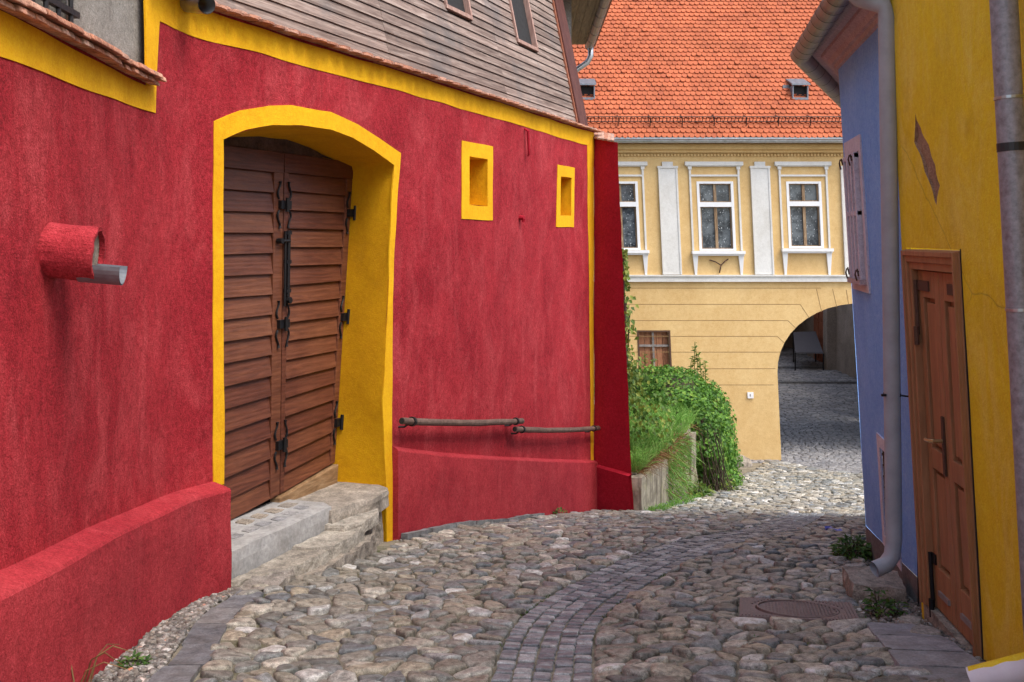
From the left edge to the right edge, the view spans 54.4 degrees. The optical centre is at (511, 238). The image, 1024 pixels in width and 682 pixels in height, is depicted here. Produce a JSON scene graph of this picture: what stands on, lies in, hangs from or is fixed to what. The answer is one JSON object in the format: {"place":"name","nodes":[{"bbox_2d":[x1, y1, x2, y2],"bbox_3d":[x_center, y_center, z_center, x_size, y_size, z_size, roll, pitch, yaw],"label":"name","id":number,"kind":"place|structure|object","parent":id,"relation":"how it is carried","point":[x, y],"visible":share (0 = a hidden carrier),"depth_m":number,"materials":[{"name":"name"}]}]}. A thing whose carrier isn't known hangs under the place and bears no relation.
{"place":"outdoors","nodes":[
{"label":"outdoors","id":0,"kind":"place"},
{"bbox_2d":[89,510,985,681],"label":"gravel","id":1,"kind":"structure","parent":0,"point":[162,641],"depth_m":5.60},
{"bbox_2d":[71,644,132,681],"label":"dry stalks","id":2,"kind":"object","parent":1,"relation":"on","point":[93,667],"visible":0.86,"depth_m":4.50,"materials":[{"name":"brown plant"}]},
{"bbox_2d":[117,649,153,669],"bbox_3d":[-1.894,2.115,4.970,0.194,0.097,0.200,0,0,0],"label":"weed","id":3,"kind":"object","parent":1,"relation":"on","point":[128,660],"visible":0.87,"depth_m":4.97,"materials":[{"name":"green plant"}]},
{"bbox_2d":[553,507,566,513],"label":"weed","id":4,"kind":"object","parent":1,"relation":"on","point":[561,510],"visible":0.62,"depth_m":13.17,"materials":[{"name":"green plant"}]},
{"bbox_2d":[861,587,898,616],"bbox_3d":[2.337,2.314,6.318,0.257,0.186,0.227,0,0,-37],"label":"weed","id":5,"kind":"object","parent":1,"relation":"on","point":[888,603],"visible":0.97,"depth_m":6.30,"materials":[{"name":"green plant"}]},
{"bbox_2d":[881,599,910,615],"bbox_3d":[2.448,2.355,6.357,0.167,0.116,0.184,0,0,-23],"label":"weed","id":6,"kind":"object","parent":1,"relation":"on","point":[900,613],"visible":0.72,"depth_m":6.34,"materials":[{"name":"green plant"}]},
{"bbox_2d":[900,617,921,625],"bbox_3d":[2.398,2.332,5.983,0.126,0.096,0.105,0,0,-19],"label":"loose stone","id":7,"kind":"object","parent":1,"relation":"on","point":[909,620],"visible":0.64,"depth_m":5.97,"materials":[{"name":"stone"}]},
{"bbox_2d":[911,627,942,635],"bbox_3d":[2.378,2.288,5.721,0.170,0.084,0.138,0,0,-20],"label":"loose stone","id":8,"kind":"object","parent":1,"relation":"on","point":[926,630],"visible":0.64,"depth_m":5.71,"materials":[{"name":"stone"}]},
{"bbox_2d":[146,387,931,681],"bbox_3d":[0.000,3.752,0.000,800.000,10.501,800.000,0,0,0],"label":"ground","id":9,"kind":"structure","parent":0,"point":[383,546],"depth_m":5.96,"materials":[{"name":"grey stone"}]},
{"bbox_2d":[231,500,330,579],"bbox_3d":[-2.041,2.496,7.803,0.588,0.517,1.628,0,0,22],"label":"concrete step","id":10,"kind":"object","parent":9,"relation":"on","point":[265,533],"visible":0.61,"depth_m":7.81,"materials":[{"name":"stone"}]},
{"bbox_2d":[231,482,388,592],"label":"stone steps","id":11,"kind":"structure","parent":9,"relation":"on","point":[352,533],"depth_m":8.13,"materials":[{"name":"stone"}]},
{"bbox_2d":[0,0,633,681],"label":"red house","id":12,"kind":"structure","parent":9,"relation":"on","point":[256,252],"depth_m":8.33,"materials":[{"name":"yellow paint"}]},
{"bbox_2d":[31,0,143,63],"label":"wall","id":13,"kind":"structure","parent":12,"relation":"on","point":[118,24],"depth_m":5.61,"materials":[{"name":"paint"}]},
{"bbox_2d":[461,141,492,219],"bbox_3d":[-0.536,-0.633,11.116,0.358,0.852,0.834,0,0,23],"label":"niche window","id":14,"kind":"structure","parent":12,"relation":"in","point":[477,169],"depth_m":11.29,"materials":[{"name":"yellow paint"}]},
{"bbox_2d":[556,165,574,226],"bbox_3d":[0.582,-0.580,13.819,0.355,0.849,0.748,0,0,23],"label":"niche window","id":15,"kind":"structure","parent":12,"relation":"in","point":[565,186],"depth_m":13.96,"materials":[{"name":"yellow paint"}]},
{"bbox_2d":[151,496,687,681],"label":"kerb","id":16,"kind":"structure","parent":9,"relation":"on","point":[191,658],"depth_m":5.68,"materials":[{"name":"stone"}]},
{"bbox_2d":[631,458,668,509],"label":"retaining wall","id":17,"kind":"structure","parent":9,"relation":"on","point":[648,491],"depth_m":14.94,"materials":[{"name":"stone"}]},
{"bbox_2d":[447,516,865,662],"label":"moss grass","id":18,"kind":"structure","parent":9,"relation":"on","point":[621,599],"depth_m":6.88,"materials":[{"name":"green plant"}]},
{"bbox_2d":[491,512,823,681],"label":"channel","id":19,"kind":"object","parent":9,"relation":"on","point":[594,591],"visible":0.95,"depth_m":6.59,"materials":[{"name":"stone"}]},
{"bbox_2d":[684,432,696,486],"bbox_3d":[3.008,4.079,17.157,0.266,1.455,0.428,0,0,23],"label":"stone post","id":20,"kind":"object","parent":9,"relation":"on","point":[693,452],"visible":0.23,"depth_m":17.11,"materials":[{"name":"grey stone"}]},
{"bbox_2d":[572,0,852,459],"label":"archway house","id":21,"kind":"structure","parent":9,"relation":"on","point":[720,120],"depth_m":25.00,"materials":[{"name":"yellow paint"}]},
{"bbox_2d":[618,162,649,274],"bbox_3d":[2.694,-0.511,25.030,1.485,2.834,0.340,0,0,0],"label":"window","id":22,"kind":"structure","parent":21,"relation":"in","point":[628,190],"depth_m":25.04,"materials":[{"name":"white paint"}]},
{"bbox_2d":[637,330,671,370],"bbox_3d":[3.579,2.833,25.064,0.883,1.060,0.152,0,0,0],"label":"cellar window","id":23,"kind":"structure","parent":21,"relation":"in","point":[663,357],"depth_m":25.10,"materials":[{"name":"brown wood"}]},
{"bbox_2d":[684,162,745,274],"bbox_3d":[5.083,-0.511,25.030,1.507,2.834,0.340,0,0,0],"label":"window","id":24,"kind":"structure","parent":21,"relation":"in","point":[715,199],"depth_m":25.04,"materials":[{"name":"white paint"}]},
{"bbox_2d":[774,162,833,274],"bbox_3d":[7.309,-0.511,25.030,1.462,2.834,0.340,0,0,0],"label":"window","id":25,"kind":"structure","parent":21,"relation":"in","point":[804,198],"depth_m":24.99,"materials":[{"name":"white paint"}]},
{"bbox_2d":[734,456,751,466],"bbox_3d":[5.164,5.183,24.386,1.411,0.967,0.975,0,0,0],"label":"rubble","id":26,"kind":"object","parent":9,"relation":"on","point":[747,462],"visible":0.09,"depth_m":23.98,"materials":[{"name":"stone"}]},
{"bbox_2d":[739,596,858,623],"bbox_3d":[1.830,2.404,6.390,0.720,0.177,0.580,0,0,13],"label":"manhole cover","id":27,"kind":"object","parent":9,"relation":"on","point":[768,608],"visible":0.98,"depth_m":6.36,"materials":[{"name":"metal"}]},
{"bbox_2d":[793,331,823,370],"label":"display board","id":28,"kind":"object","parent":9,"relation":"on","point":[806,342],"visible":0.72,"depth_m":41.23,"materials":[{"name":"metal"}]},
{"bbox_2d":[778,347,856,383],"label":"courtyard steps","id":29,"kind":"structure","parent":9,"relation":"on","point":[812,382],"depth_m":37.53,"materials":[{"name":"stone"}]},
{"bbox_2d":[783,304,856,378],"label":"courtyard building","id":30,"kind":"structure","parent":9,"relation":"on","point":[833,327],"depth_m":40.50,"materials":[{"name":"grey paint"}]},
{"bbox_2d":[814,310,822,361],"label":"door","id":31,"kind":"structure","parent":30,"relation":"in","point":[818,317],"depth_m":42.34,"materials":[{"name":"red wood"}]},
{"bbox_2d":[790,0,920,606],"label":"blue house","id":32,"kind":"structure","parent":9,"relation":"on","point":[842,54],"depth_m":7.24,"materials":[{"name":"paint"}]},
{"bbox_2d":[839,134,870,292],"bbox_3d":[2.760,-0.190,7.995,0.210,1.220,0.774,0,0,10],"label":"shutter","id":33,"kind":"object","parent":32,"relation":"in","point":[858,269],"depth_m":7.77,"materials":[{"name":"paint"}]},
{"bbox_2d":[876,433,909,570],"bbox_3d":[2.818,1.930,7.380,0.112,0.860,0.668,0,0,10],"label":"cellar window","id":34,"kind":"structure","parent":32,"relation":"in","point":[880,440],"depth_m":7.61,"materials":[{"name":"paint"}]},
{"bbox_2d":[841,566,904,603],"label":"stone block","id":35,"kind":"structure","parent":9,"relation":"on","point":[856,582],"depth_m":6.75,"materials":[{"name":"grey stone"}]},
{"bbox_2d":[890,0,1023,681],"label":"ochre house","id":36,"kind":"structure","parent":9,"relation":"on","point":[959,71],"depth_m":5.17,"materials":[{"name":"paint"}]},
{"bbox_2d":[913,270,957,628],"bbox_3d":[2.514,1.238,5.851,0.241,2.096,0.364,0,0,0],"label":"door leaf","id":37,"kind":"structure","parent":36,"relation":"in","point":[927,283],"depth_m":5.86,"materials":[{"name":"wood"}]},
{"bbox_2d":[938,272,972,647],"bbox_3d":[2.482,1.238,5.474,0.244,2.096,0.374,0,0,0],"label":"door leaf","id":38,"kind":"structure","parent":36,"relation":"in","point":[945,279],"depth_m":5.59,"materials":[{"name":"wood"}]},
{"bbox_2d":[196,460,944,681],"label":"road","id":39,"kind":"structure","parent":0,"point":[615,535],"depth_m":6.65,"materials":[{"name":"stone"}]},
{"bbox_2d":[707,477,739,490],"bbox_3d":[3.768,4.434,17.995,0.752,0.265,0.733,0,0,0],"label":"weed","id":40,"kind":"object","parent":39,"relation":"on","point":[733,485],"visible":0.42,"depth_m":17.88,"materials":[{"name":"green plant"}]},
{"bbox_2d":[824,526,841,530],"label":"litter","id":41,"kind":"object","parent":39,"relation":"on","point":[827,527],"visible":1,"depth_m":9.69,"materials":[{"name":"blue plastic"}]},
{"bbox_2d":[828,533,871,560],"bbox_3d":[2.854,2.582,8.349,0.411,0.242,0.402,0,0,0],"label":"weed","id":42,"kind":"object","parent":39,"relation":"on","point":[864,552],"visible":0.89,"depth_m":8.31,"materials":[{"name":"green plant"}]},
{"bbox_2d":[629,374,710,510],"bbox_3d":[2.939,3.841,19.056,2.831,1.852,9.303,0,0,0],"label":"grass","id":43,"kind":"structure","parent":0,"point":[684,418],"depth_m":16.31,"materials":[{"name":"green plant"}]},
{"bbox_2d":[622,248,678,449],"bbox_3d":[2.133,1.824,15.881,1.030,3.353,1.833,0,0,0],"label":"climbing ivy","id":44,"kind":"object","parent":43,"relation":"on","point":[632,374],"visible":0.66,"depth_m":15.57,"materials":[{"name":"green plant"}]},
{"bbox_2d":[631,423,704,503],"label":"dry grass","id":45,"kind":"structure","parent":43,"relation":"on","point":[661,454],"depth_m":15.83,"materials":[{"name":"plant"}]},
{"bbox_2d":[629,344,744,490],"bbox_3d":[3.534,3.745,20.067,2.587,2.830,5.067,0,0,0],"label":"ivy bush","id":46,"kind":"object","parent":43,"relation":"on","point":[715,439],"visible":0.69,"depth_m":18.93,"materials":[{"name":"green plant"}]},
{"bbox_2d":[688,479,716,496],"bbox_3d":[3.162,4.260,16.884,0.617,0.309,0.626,0,0,0],"label":"weed","id":47,"kind":"object","parent":43,"relation":"on","point":[701,491],"visible":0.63,"depth_m":16.87,"materials":[{"name":"green plant"}]},
{"bbox_2d":[751,347,862,472],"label":"passage road","id":48,"kind":"structure","parent":0,"point":[830,440],"depth_m":30.82,"materials":[{"name":"grey stone"}]},
{"bbox_2d":[867,622,980,681],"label":"pavement","id":49,"kind":"structure","parent":0,"point":[938,656],"depth_m":5.24,"materials":[{"name":"grey stone"}]}
]}

